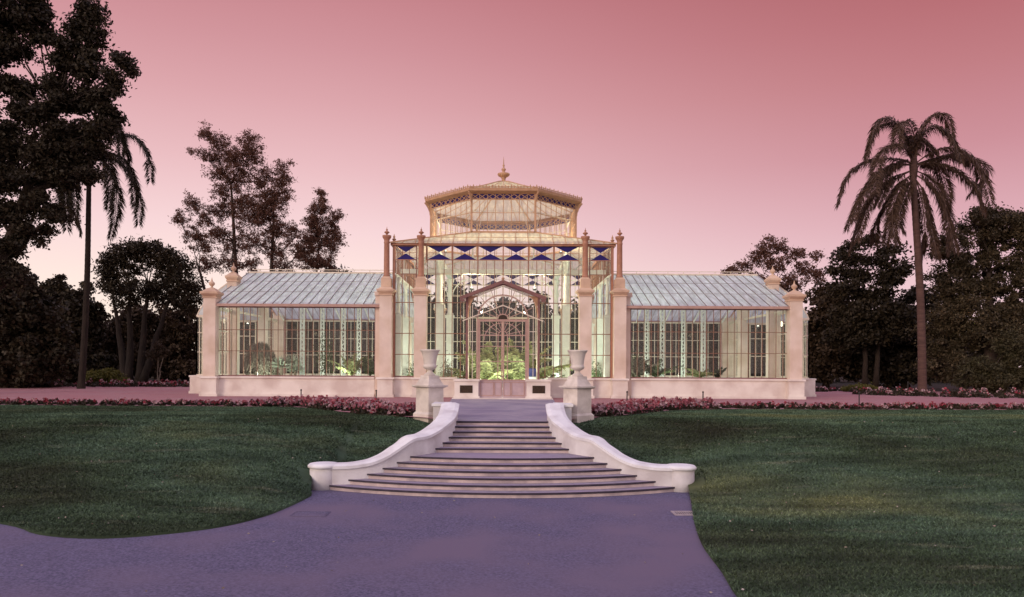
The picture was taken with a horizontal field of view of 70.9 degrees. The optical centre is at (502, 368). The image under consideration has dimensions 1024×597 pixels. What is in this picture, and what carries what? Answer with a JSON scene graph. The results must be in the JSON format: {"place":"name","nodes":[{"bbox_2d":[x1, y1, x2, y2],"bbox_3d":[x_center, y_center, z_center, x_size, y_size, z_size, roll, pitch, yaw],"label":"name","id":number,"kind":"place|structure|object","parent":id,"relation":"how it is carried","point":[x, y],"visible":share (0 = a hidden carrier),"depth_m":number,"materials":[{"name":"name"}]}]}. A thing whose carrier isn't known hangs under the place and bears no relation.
{"place":"outdoors","nodes":[
{"label":"outdoors","id":0,"kind":"place"},
{"bbox_2d":[39,273,75,381],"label":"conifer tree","id":1,"kind":"object","parent":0,"point":[52,286],"visible":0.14,"depth_m":65.38,"materials":[{"name":"green plant"}]},
{"bbox_2d":[0,404,430,538],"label":"lawn","id":2,"kind":"structure","parent":0,"point":[304,474],"depth_m":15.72,"materials":[{"name":"green plant"}]},
{"bbox_2d":[0,397,264,406],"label":"flower bed","id":3,"kind":"object","parent":2,"relation":"on","point":[118,402],"visible":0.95,"depth_m":26.08,"materials":[{"name":"pink plant"}]},
{"bbox_2d":[0,489,736,596],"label":"path","id":4,"kind":"structure","parent":0,"point":[450,547],"depth_m":10.45,"materials":[{"name":"asphalt"}]},
{"bbox_2d":[289,511,330,516],"bbox_3d":[-3.564,2.701,13.300,0.660,0.021,0.460,0,0,0],"label":"inspection cover","id":5,"kind":"object","parent":4,"relation":"on","point":[310,513],"visible":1,"depth_m":13.26,"materials":[{"name":"metal"}]},
{"bbox_2d":[308,402,458,490],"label":"stair wall","id":6,"kind":"structure","parent":4,"relation":"on","point":[435,433],"depth_m":16.62,"materials":[{"name":"white stone"}]},
{"bbox_2d":[329,421,674,497],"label":"stone staircase","id":7,"kind":"structure","parent":4,"relation":"on","point":[505,467],"depth_m":16.12,"materials":[{"name":"grey stone"}]},
{"bbox_2d":[2,415,1015,592],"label":"fallen leaves","id":8,"kind":"object","parent":4,"relation":"on","point":[494,517],"visible":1,"depth_m":12.61,"materials":[{"name":"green plant"}]},
{"bbox_2d":[545,402,696,491],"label":"stair wall","id":9,"kind":"structure","parent":4,"relation":"on","point":[567,433],"depth_m":16.64,"materials":[{"name":"white stone"}]},
{"bbox_2d":[671,511,692,515],"bbox_3d":[3.429,2.736,13.550,0.440,0.035,0.360,0,0,0],"label":"drain grate","id":10,"kind":"object","parent":4,"relation":"on","point":[681,513],"visible":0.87,"depth_m":13.50,"materials":[{"name":"metal"}]},
{"bbox_2d":[450,397,554,420],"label":"walkway","id":11,"kind":"structure","parent":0,"point":[502,409],"depth_m":24.37,"materials":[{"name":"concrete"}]},
{"bbox_2d":[0,386,1023,418],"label":"terrace","id":12,"kind":"structure","parent":0,"point":[151,394],"depth_m":34.38,"materials":[{"name":"plant"}]},
{"bbox_2d":[28,378,189,386],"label":"flower bed","id":13,"kind":"object","parent":12,"relation":"on","point":[132,383],"visible":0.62,"depth_m":49.80,"materials":[{"name":"pink plant"}]},
{"bbox_2d":[259,394,415,417],"bbox_3d":[-5.245,1.210,24.419,8.467,0.496,2.766,0,0,42],"label":"flower bed","id":14,"kind":"object","parent":12,"relation":"on","point":[353,404],"visible":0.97,"depth_m":23.90,"materials":[{"name":"pink plant"}]},
{"bbox_2d":[411,375,447,422],"bbox_3d":[-2.115,0.944,20.850,0.750,1.490,0.750,0,0,44],"label":"urn pedestal","id":15,"kind":"object","parent":12,"relation":"on","point":[429,390],"visible":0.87,"depth_m":20.63,"materials":[{"name":"stone"}]},
{"bbox_2d":[420,349,439,374],"bbox_3d":[-2.109,-0.173,20.850,0.576,0.745,0.576,0,0,0],"label":"urn","id":16,"kind":"object","parent":15,"relation":"on","point":[429,359],"visible":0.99,"depth_m":20.68,"materials":[{"name":"stone"}]},
{"bbox_2d":[189,158,815,399],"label":"glasshouse","id":17,"kind":"structure","parent":12,"relation":"on","point":[395,310],"depth_m":35.42,"materials":[{"name":"beige stone"}]},
{"bbox_2d":[196,316,226,374],"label":"window","id":18,"kind":"structure","parent":17,"relation":"in","point":[197,332],"depth_m":38.01,"materials":[{"name":"clear glass"}]},
{"bbox_2d":[198,317,226,373],"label":"window","id":19,"kind":"structure","parent":17,"relation":"in","point":[198,317],"depth_m":38.73,"materials":[{"name":"clear glass"}]},
{"bbox_2d":[220,309,230,374],"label":"window","id":20,"kind":"structure","parent":17,"relation":"in","point":[225,311],"depth_m":37.13,"materials":[{"name":"clear glass"}]},
{"bbox_2d":[226,321,255,374],"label":"window","id":21,"kind":"structure","parent":17,"relation":"in","point":[240,321],"depth_m":42.11,"materials":[{"name":"clear glass"}]},
{"bbox_2d":[220,308,276,320],"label":"gable window","id":22,"kind":"structure","parent":17,"relation":"in","point":[241,312],"depth_m":40.60,"materials":[{"name":"clear glass"}]},
{"bbox_2d":[242,341,279,374],"bbox_3d":[-12.379,-0.395,36.902,1.911,2.094,1.871,0,0,0],"label":"weeping bush","id":23,"kind":"object","parent":17,"relation":"on","point":[268,366],"visible":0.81,"depth_m":36.47,"materials":[{"name":"green plant"}]},
{"bbox_2d":[268,319,276,357],"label":"window","id":24,"kind":"structure","parent":17,"relation":"in","point":[269,320],"depth_m":44.60,"materials":[{"name":"clear glass"}]},
{"bbox_2d":[271,353,304,374],"bbox_3d":[-11.041,-0.145,36.737,1.754,1.454,1.592,0,0,-34],"label":"agave plant","id":25,"kind":"object","parent":17,"relation":"on","point":[287,362],"visible":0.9,"depth_m":36.65,"materials":[{"name":"green plant"}]},
{"bbox_2d":[218,306,374,376],"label":"window","id":26,"kind":"structure","parent":17,"relation":"in","point":[222,307],"depth_m":34.90,"materials":[{"name":"clear glass"}]},
{"bbox_2d":[311,316,337,374],"bbox_3d":[-9.311,-0.738,37.899,1.676,4.060,1.669,0,0,0],"label":"indoor shrub","id":27,"kind":"object","parent":17,"relation":"on","point":[324,356],"visible":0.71,"depth_m":37.78,"materials":[{"name":"green plant"}]},
{"bbox_2d":[283,320,374,374],"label":"window","id":28,"kind":"structure","parent":17,"relation":"in","point":[297,321],"depth_m":45.25,"materials":[{"name":"clear glass"}]},
{"bbox_2d":[327,353,372,375],"bbox_3d":[-7.553,-0.100,36.080,2.184,1.361,1.481,0,0,-42],"label":"indoor fern","id":29,"kind":"object","parent":17,"relation":"on","point":[351,367],"visible":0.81,"depth_m":35.83,"materials":[{"name":"green plant"}]},
{"bbox_2d":[345,352,373,375],"bbox_3d":[-6.568,-0.147,36.580,2.393,1.465,2.334,0,0,41],"label":"indoor fern","id":30,"kind":"object","parent":17,"relation":"on","point":[368,367],"visible":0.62,"depth_m":36.05,"materials":[{"name":"green plant"}]},
{"bbox_2d":[395,245,416,376],"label":"window","id":31,"kind":"structure","parent":17,"relation":"in","point":[402,273],"depth_m":34.87,"materials":[{"name":"clear glass"}]},
{"bbox_2d":[396,247,417,287],"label":"window","id":32,"kind":"structure","parent":17,"relation":"in","point":[398,262],"depth_m":38.80,"materials":[{"name":"clear glass"}]},
{"bbox_2d":[403,361,413,375],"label":"indoor shrub","id":33,"kind":"object","parent":17,"relation":"on","point":[410,374],"visible":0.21,"depth_m":37.14,"materials":[{"name":"green plant"}]},
{"bbox_2d":[424,274,436,348],"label":"window","id":34,"kind":"structure","parent":17,"relation":"in","point":[430,317],"depth_m":45.27,"materials":[{"name":"clear glass"}]},
{"bbox_2d":[427,274,465,377],"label":"window","id":35,"kind":"structure","parent":17,"relation":"in","point":[435,302],"depth_m":34.87,"materials":[{"name":"clear glass"}]},
{"bbox_2d":[437,350,456,376],"bbox_3d":[-2.760,0.208,35.674,1.176,2.237,1.161,0,0,-35],"label":"indoor shrub","id":36,"kind":"object","parent":17,"relation":"on","point":[447,372],"visible":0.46,"depth_m":35.63,"materials":[{"name":"green plant"}]},
{"bbox_2d":[444,296,476,370],"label":"window","id":37,"kind":"structure","parent":17,"relation":"in","point":[457,317],"depth_m":45.27,"materials":[{"name":"clear glass"}]},
{"bbox_2d":[434,340,522,378],"bbox_3d":[-1.173,-0.046,36.466,4.635,2.760,5.263,0,0,15],"label":"indoor palm","id":38,"kind":"object","parent":17,"relation":"on","point":[489,374],"visible":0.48,"depth_m":35.53,"materials":[{"name":"green plant"}]},
{"bbox_2d":[479,321,502,397],"bbox_3d":[-0.547,-0.405,33.063,1.102,3.516,0.133,0,0,0],"label":"door","id":39,"kind":"structure","parent":17,"relation":"in","point":[488,388],"depth_m":33.07,"materials":[{"name":"paint"}]},
{"bbox_2d":[427,246,572,274],"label":"window","id":40,"kind":"structure","parent":17,"relation":"in","point":[427,246],"depth_m":34.87,"materials":[{"name":"clear glass"}]},
{"bbox_2d":[476,317,526,352],"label":"window","id":41,"kind":"structure","parent":17,"relation":"in","point":[478,317],"depth_m":45.27,"materials":[{"name":"clear glass"}]},
{"bbox_2d":[476,296,527,317],"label":"window","id":42,"kind":"structure","parent":17,"relation":"in","point":[478,296],"depth_m":45.27,"materials":[{"name":"clear glass"}]},
{"bbox_2d":[477,274,528,302],"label":"window","id":43,"kind":"structure","parent":17,"relation":"in","point":[477,274],"depth_m":34.87,"materials":[{"name":"clear glass"}]},
{"bbox_2d":[444,274,561,295],"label":"window","id":44,"kind":"structure","parent":17,"relation":"in","point":[464,284],"depth_m":45.27,"materials":[{"name":"clear glass"}]},
{"bbox_2d":[474,347,551,386],"bbox_3d":[0.627,0.055,37.420,4.620,2.576,4.819,0,0,0],"label":"indoor palm","id":45,"kind":"object","parent":17,"relation":"on","point":[494,358],"visible":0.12,"depth_m":37.16,"materials":[{"name":"green plant"}]},
{"bbox_2d":[503,322,526,397],"bbox_3d":[0.551,-0.399,33.063,1.102,3.516,0.133,0,0,0],"label":"door","id":46,"kind":"structure","parent":17,"relation":"in","point":[512,388],"depth_m":33.07,"materials":[{"name":"paint"}]},
{"bbox_2d":[469,338,572,384],"bbox_3d":[1.234,-0.079,36.578,5.493,2.850,4.666,0,0,19],"label":"indoor palm","id":47,"kind":"object","parent":17,"relation":"on","point":[519,367],"visible":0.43,"depth_m":35.75,"materials":[{"name":"green plant"}]},
{"bbox_2d":[526,368,535,378],"bbox_3d":[1.446,0.668,35.375,0.560,1.360,0.410,0,0,0],"label":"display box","id":48,"kind":"object","parent":17,"relation":"on","point":[532,373],"visible":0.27,"depth_m":35.17,"materials":[{"name":"blue metal"}]},
{"bbox_2d":[529,296,561,375],"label":"window","id":49,"kind":"structure","parent":17,"relation":"in","point":[548,318],"depth_m":45.27,"materials":[{"name":"clear glass"}]},
{"bbox_2d":[536,275,578,377],"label":"window","id":50,"kind":"structure","parent":17,"relation":"in","point":[545,303],"depth_m":34.87,"materials":[{"name":"clear glass"}]},
{"bbox_2d":[569,275,580,375],"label":"window","id":51,"kind":"structure","parent":17,"relation":"in","point":[580,275],"depth_m":45.27,"materials":[{"name":"clear glass"}]},
{"bbox_2d":[591,359,602,376],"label":"indoor shrub","id":52,"kind":"object","parent":17,"relation":"on","point":[593,371],"visible":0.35,"depth_m":37.13,"materials":[{"name":"green plant"}]},
{"bbox_2d":[588,249,609,288],"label":"window","id":53,"kind":"structure","parent":17,"relation":"in","point":[606,263],"depth_m":39.11,"materials":[{"name":"clear glass"}]},
{"bbox_2d":[589,246,610,377],"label":"window","id":54,"kind":"structure","parent":17,"relation":"in","point":[596,274],"depth_m":34.87,"materials":[{"name":"clear glass"}]},
{"bbox_2d":[631,349,646,376],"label":"indoor shrub","id":55,"kind":"object","parent":17,"relation":"on","point":[637,364],"visible":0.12,"depth_m":37.50,"materials":[{"name":"green plant"}]},
{"bbox_2d":[631,354,659,376],"bbox_3d":[6.600,-0.108,35.864,2.196,1.524,1.990,0,0,-40],"label":"indoor fern","id":56,"kind":"object","parent":17,"relation":"on","point":[636,371],"visible":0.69,"depth_m":35.91,"materials":[{"name":"green plant"}]},
{"bbox_2d":[633,359,683,376],"bbox_3d":[7.710,0.082,36.105,2.434,1.158,1.832,0,0,36],"label":"indoor fern","id":57,"kind":"object","parent":17,"relation":"on","point":[653,372],"visible":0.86,"depth_m":36.02,"materials":[{"name":"green plant"}]},
{"bbox_2d":[631,322,721,376],"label":"window","id":58,"kind":"structure","parent":17,"relation":"in","point":[697,323],"depth_m":45.25,"materials":[{"name":"clear glass"}]},
{"bbox_2d":[684,368,715,376],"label":"indoor fern","id":59,"kind":"object","parent":17,"relation":"on","point":[696,373],"visible":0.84,"depth_m":35.98,"materials":[{"name":"green plant"}]},
{"bbox_2d":[630,308,786,378],"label":"window","id":60,"kind":"structure","parent":17,"relation":"in","point":[637,331],"depth_m":34.90,"materials":[{"name":"clear glass"}]},
{"bbox_2d":[709,367,726,377],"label":"indoor fern","id":61,"kind":"object","parent":17,"relation":"on","point":[717,372],"visible":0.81,"depth_m":36.29,"materials":[{"name":"green plant"}]},
{"bbox_2d":[728,322,736,376],"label":"window","id":62,"kind":"structure","parent":17,"relation":"in","point":[731,325],"depth_m":44.41,"materials":[{"name":"clear glass"}]},
{"bbox_2d":[728,310,785,322],"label":"gable window","id":63,"kind":"structure","parent":17,"relation":"in","point":[751,312],"depth_m":40.82,"materials":[{"name":"clear glass"}]},
{"bbox_2d":[749,324,765,377],"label":"window","id":64,"kind":"structure","parent":17,"relation":"in","point":[750,338],"depth_m":42.12,"materials":[{"name":"clear glass"}]},
{"bbox_2d":[774,312,784,377],"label":"window","id":65,"kind":"structure","parent":17,"relation":"in","point":[780,317],"depth_m":36.91,"materials":[{"name":"clear glass"}]},
{"bbox_2d":[803,320,807,376],"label":"window","id":66,"kind":"structure","parent":17,"relation":"in","point":[805,322],"depth_m":38.40,"materials":[{"name":"clear glass"}]},
{"bbox_2d":[802,319,809,377],"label":"window","id":67,"kind":"structure","parent":17,"relation":"in","point":[808,335],"depth_m":38.01,"materials":[{"name":"clear glass"}]},
{"bbox_2d":[559,376,595,422],"bbox_3d":[2.135,1.016,20.550,0.750,1.590,0.750,0,0,-39],"label":"urn pedestal","id":68,"kind":"object","parent":12,"relation":"on","point":[577,392],"visible":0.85,"depth_m":20.32,"materials":[{"name":"stone"}]},
{"bbox_2d":[567,350,587,375],"bbox_3d":[2.141,-0.151,20.550,0.576,0.745,0.576,0,0,0],"label":"urn","id":69,"kind":"object","parent":68,"relation":"on","point":[577,357],"visible":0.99,"depth_m":20.39,"materials":[{"name":"stone"}]},
{"bbox_2d":[591,396,721,417],"bbox_3d":[4.877,1.256,24.552,7.889,0.509,2.599,0,0,-44],"label":"flower bed","id":70,"kind":"object","parent":12,"relation":"on","point":[634,406],"visible":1,"depth_m":23.90,"materials":[{"name":"pink plant"}]},
{"bbox_2d":[815,386,902,391],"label":"flower bed","id":71,"kind":"object","parent":12,"relation":"on","point":[823,389],"visible":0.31,"depth_m":46.78,"materials":[{"name":"pink plant"}]},
{"bbox_2d":[852,386,1023,397],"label":"flower bed","id":72,"kind":"object","parent":12,"relation":"on","point":[973,392],"visible":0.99,"depth_m":38.79,"materials":[{"name":"pink plant"}]},
{"bbox_2d":[0,0,1023,366],"label":"sky","id":73,"kind":"structure","parent":0,"point":[697,131],"materials":[{"name":"pink"}]},
{"bbox_2d":[62,371,1020,459],"bbox_3d":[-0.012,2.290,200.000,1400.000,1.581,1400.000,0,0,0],"label":"ground","id":74,"kind":"structure","parent":0,"point":[937,386],"depth_m":66.24,"materials":[{"name":"soil"}]},
{"bbox_2d":[0,258,79,387],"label":"evergreen tree","id":75,"kind":"object","parent":74,"relation":"on","point":[36,349],"visible":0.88,"depth_m":45.09,"materials":[{"name":"green plant"}]},
{"bbox_2d":[0,0,141,295],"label":"evergreen tree","id":76,"kind":"object","parent":74,"relation":"on","point":[65,148],"visible":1,"depth_m":35.69,"materials":[{"name":"green plant"}]},
{"bbox_2d":[55,281,118,382],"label":"conifer tree","id":77,"kind":"object","parent":74,"relation":"on","point":[99,357],"visible":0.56,"depth_m":63.36,"materials":[{"name":"green plant"}]},
{"bbox_2d":[35,118,156,388],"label":"palm tree","id":78,"kind":"object","parent":74,"relation":"on","point":[127,168],"visible":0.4,"depth_m":44.86,"materials":[{"name":"green plant"}]},
{"bbox_2d":[85,367,129,383],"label":"leafy bush","id":79,"kind":"object","parent":74,"relation":"on","point":[107,374],"visible":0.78,"depth_m":52.72,"materials":[{"name":"green plant"}]},
{"bbox_2d":[90,235,209,384],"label":"umbrella tree","id":80,"kind":"object","parent":74,"relation":"on","point":[171,281],"visible":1,"depth_m":55.70,"materials":[{"name":"green plant"}]},
{"bbox_2d":[98,292,201,381],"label":"dense tree","id":81,"kind":"object","parent":74,"relation":"on","point":[178,331],"visible":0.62,"depth_m":68.50,"materials":[{"name":"green plant"}]},
{"bbox_2d":[142,341,171,380],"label":"sapling","id":82,"kind":"object","parent":74,"relation":"on","point":[152,353],"visible":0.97,"depth_m":53.89,"materials":[{"name":"green plant"}]},
{"bbox_2d":[221,321,256,373],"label":"dense tree","id":83,"kind":"object","parent":74,"relation":"on","point":[246,343],"visible":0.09,"depth_m":64.88,"materials":[{"name":"green plant"}]},
{"bbox_2d":[168,121,312,373],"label":"gum tree","id":84,"kind":"object","parent":74,"relation":"on","point":[261,210],"visible":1,"depth_m":59.78,"materials":[{"name":"green plant"}]},
{"bbox_2d":[272,312,335,373],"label":"dense tree","id":85,"kind":"object","parent":74,"relation":"on","point":[292,346],"visible":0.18,"depth_m":62.68,"materials":[{"name":"green plant"}]},
{"bbox_2d":[291,186,350,373],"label":"gum tree","id":86,"kind":"object","parent":74,"relation":"on","point":[316,230],"visible":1,"depth_m":59.66,"materials":[{"name":"green plant"}]},
{"bbox_2d":[291,264,373,373],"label":"dense tree","id":87,"kind":"object","parent":74,"relation":"on","point":[337,335],"visible":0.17,"depth_m":60.94,"materials":[{"name":"green plant"}]},
{"bbox_2d":[349,322,374,373],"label":"dense tree","id":88,"kind":"object","parent":74,"relation":"on","point":[364,340],"visible":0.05,"depth_m":67.02,"materials":[{"name":"green plant"}]},
{"bbox_2d":[411,292,459,372],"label":"dense tree","id":89,"kind":"object","parent":74,"relation":"on","point":[431,305],"visible":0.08,"depth_m":63.14,"materials":[{"name":"green plant"}]},
{"bbox_2d":[443,280,495,373],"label":"dense tree","id":90,"kind":"object","parent":74,"relation":"on","point":[456,363],"visible":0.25,"depth_m":66.00,"materials":[{"name":"green plant"}]},
{"bbox_2d":[465,297,534,364],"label":"dense tree","id":91,"kind":"object","parent":74,"relation":"on","point":[484,327],"visible":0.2,"depth_m":66.95,"materials":[{"name":"green plant"}]},
{"bbox_2d":[506,290,552,374],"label":"dense tree","id":92,"kind":"object","parent":74,"relation":"on","point":[532,335],"visible":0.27,"depth_m":67.88,"materials":[{"name":"green plant"}]},
{"bbox_2d":[532,297,577,374],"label":"dense tree","id":93,"kind":"object","parent":74,"relation":"on","point":[574,330],"visible":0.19,"depth_m":63.05,"materials":[{"name":"green plant"}]},
{"bbox_2d":[104,309,1022,382],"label":"wood","id":94,"kind":"object","parent":74,"relation":"on","point":[836,377],"depth_m":88.15,"materials":[{"name":"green plant"}]},
{"bbox_2d":[577,323,646,374],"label":"dense tree","id":95,"kind":"object","parent":74,"relation":"on","point":[635,337],"visible":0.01,"depth_m":64.63,"materials":[{"name":"green plant"}]},
{"bbox_2d":[631,323,696,375],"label":"dense tree","id":96,"kind":"object","parent":74,"relation":"on","point":[676,331],"visible":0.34,"depth_m":65.13,"materials":[{"name":"green plant"}]},
{"bbox_2d":[656,323,719,375],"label":"dense tree","id":97,"kind":"object","parent":74,"relation":"on","point":[709,350],"visible":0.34,"depth_m":64.88,"materials":[{"name":"green plant"}]},
{"bbox_2d":[694,310,765,377],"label":"dense tree","id":98,"kind":"object","parent":74,"relation":"on","point":[758,361],"visible":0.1,"depth_m":62.23,"materials":[{"name":"green plant"}]},
{"bbox_2d":[720,233,826,292],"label":"gum tree","id":99,"kind":"object","parent":74,"relation":"on","point":[757,256],"visible":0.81,"depth_m":65.67,"materials":[{"name":"green plant"}]},
{"bbox_2d":[800,278,874,387],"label":"dense tree","id":100,"kind":"object","parent":74,"relation":"on","point":[827,359],"visible":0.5,"depth_m":61.25,"materials":[{"name":"green plant"}]},
{"bbox_2d":[840,382,878,391],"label":"leafy bush","id":101,"kind":"object","parent":74,"relation":"on","point":[845,388],"visible":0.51,"depth_m":46.74,"materials":[{"name":"green plant"}]},
{"bbox_2d":[817,230,931,386],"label":"dense tree","id":102,"kind":"object","parent":74,"relation":"on","point":[865,325],"visible":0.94,"depth_m":55.40,"materials":[{"name":"green plant"}]},
{"bbox_2d":[839,283,951,388],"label":"dense tree","id":103,"kind":"object","parent":74,"relation":"on","point":[902,355],"visible":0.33,"depth_m":59.13,"materials":[{"name":"green plant"}]},
{"bbox_2d":[834,111,995,392],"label":"palm tree","id":104,"kind":"object","parent":74,"relation":"on","point":[912,145],"visible":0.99,"depth_m":42.72,"materials":[{"name":"green plant"}]},
{"bbox_2d":[904,201,1023,387],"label":"dense tree","id":105,"kind":"object","parent":74,"relation":"on","point":[961,296],"visible":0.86,"depth_m":47.37,"materials":[{"name":"green plant"}]},
{"bbox_2d":[947,325,1023,393],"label":"leafy bush","id":106,"kind":"object","parent":74,"relation":"on","point":[987,373],"visible":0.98,"depth_m":43.66,"materials":[{"name":"green plant"}]},
{"bbox_2d":[573,409,1023,596],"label":"lawn","id":107,"kind":"structure","parent":0,"point":[697,483],"depth_m":15.06,"materials":[{"name":"green plant"}]},
{"bbox_2d":[714,401,1023,409],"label":"flower bed","id":108,"kind":"object","parent":107,"relation":"on","point":[909,405],"visible":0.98,"depth_m":26.14,"materials":[{"name":"pink plant"}]}
]}

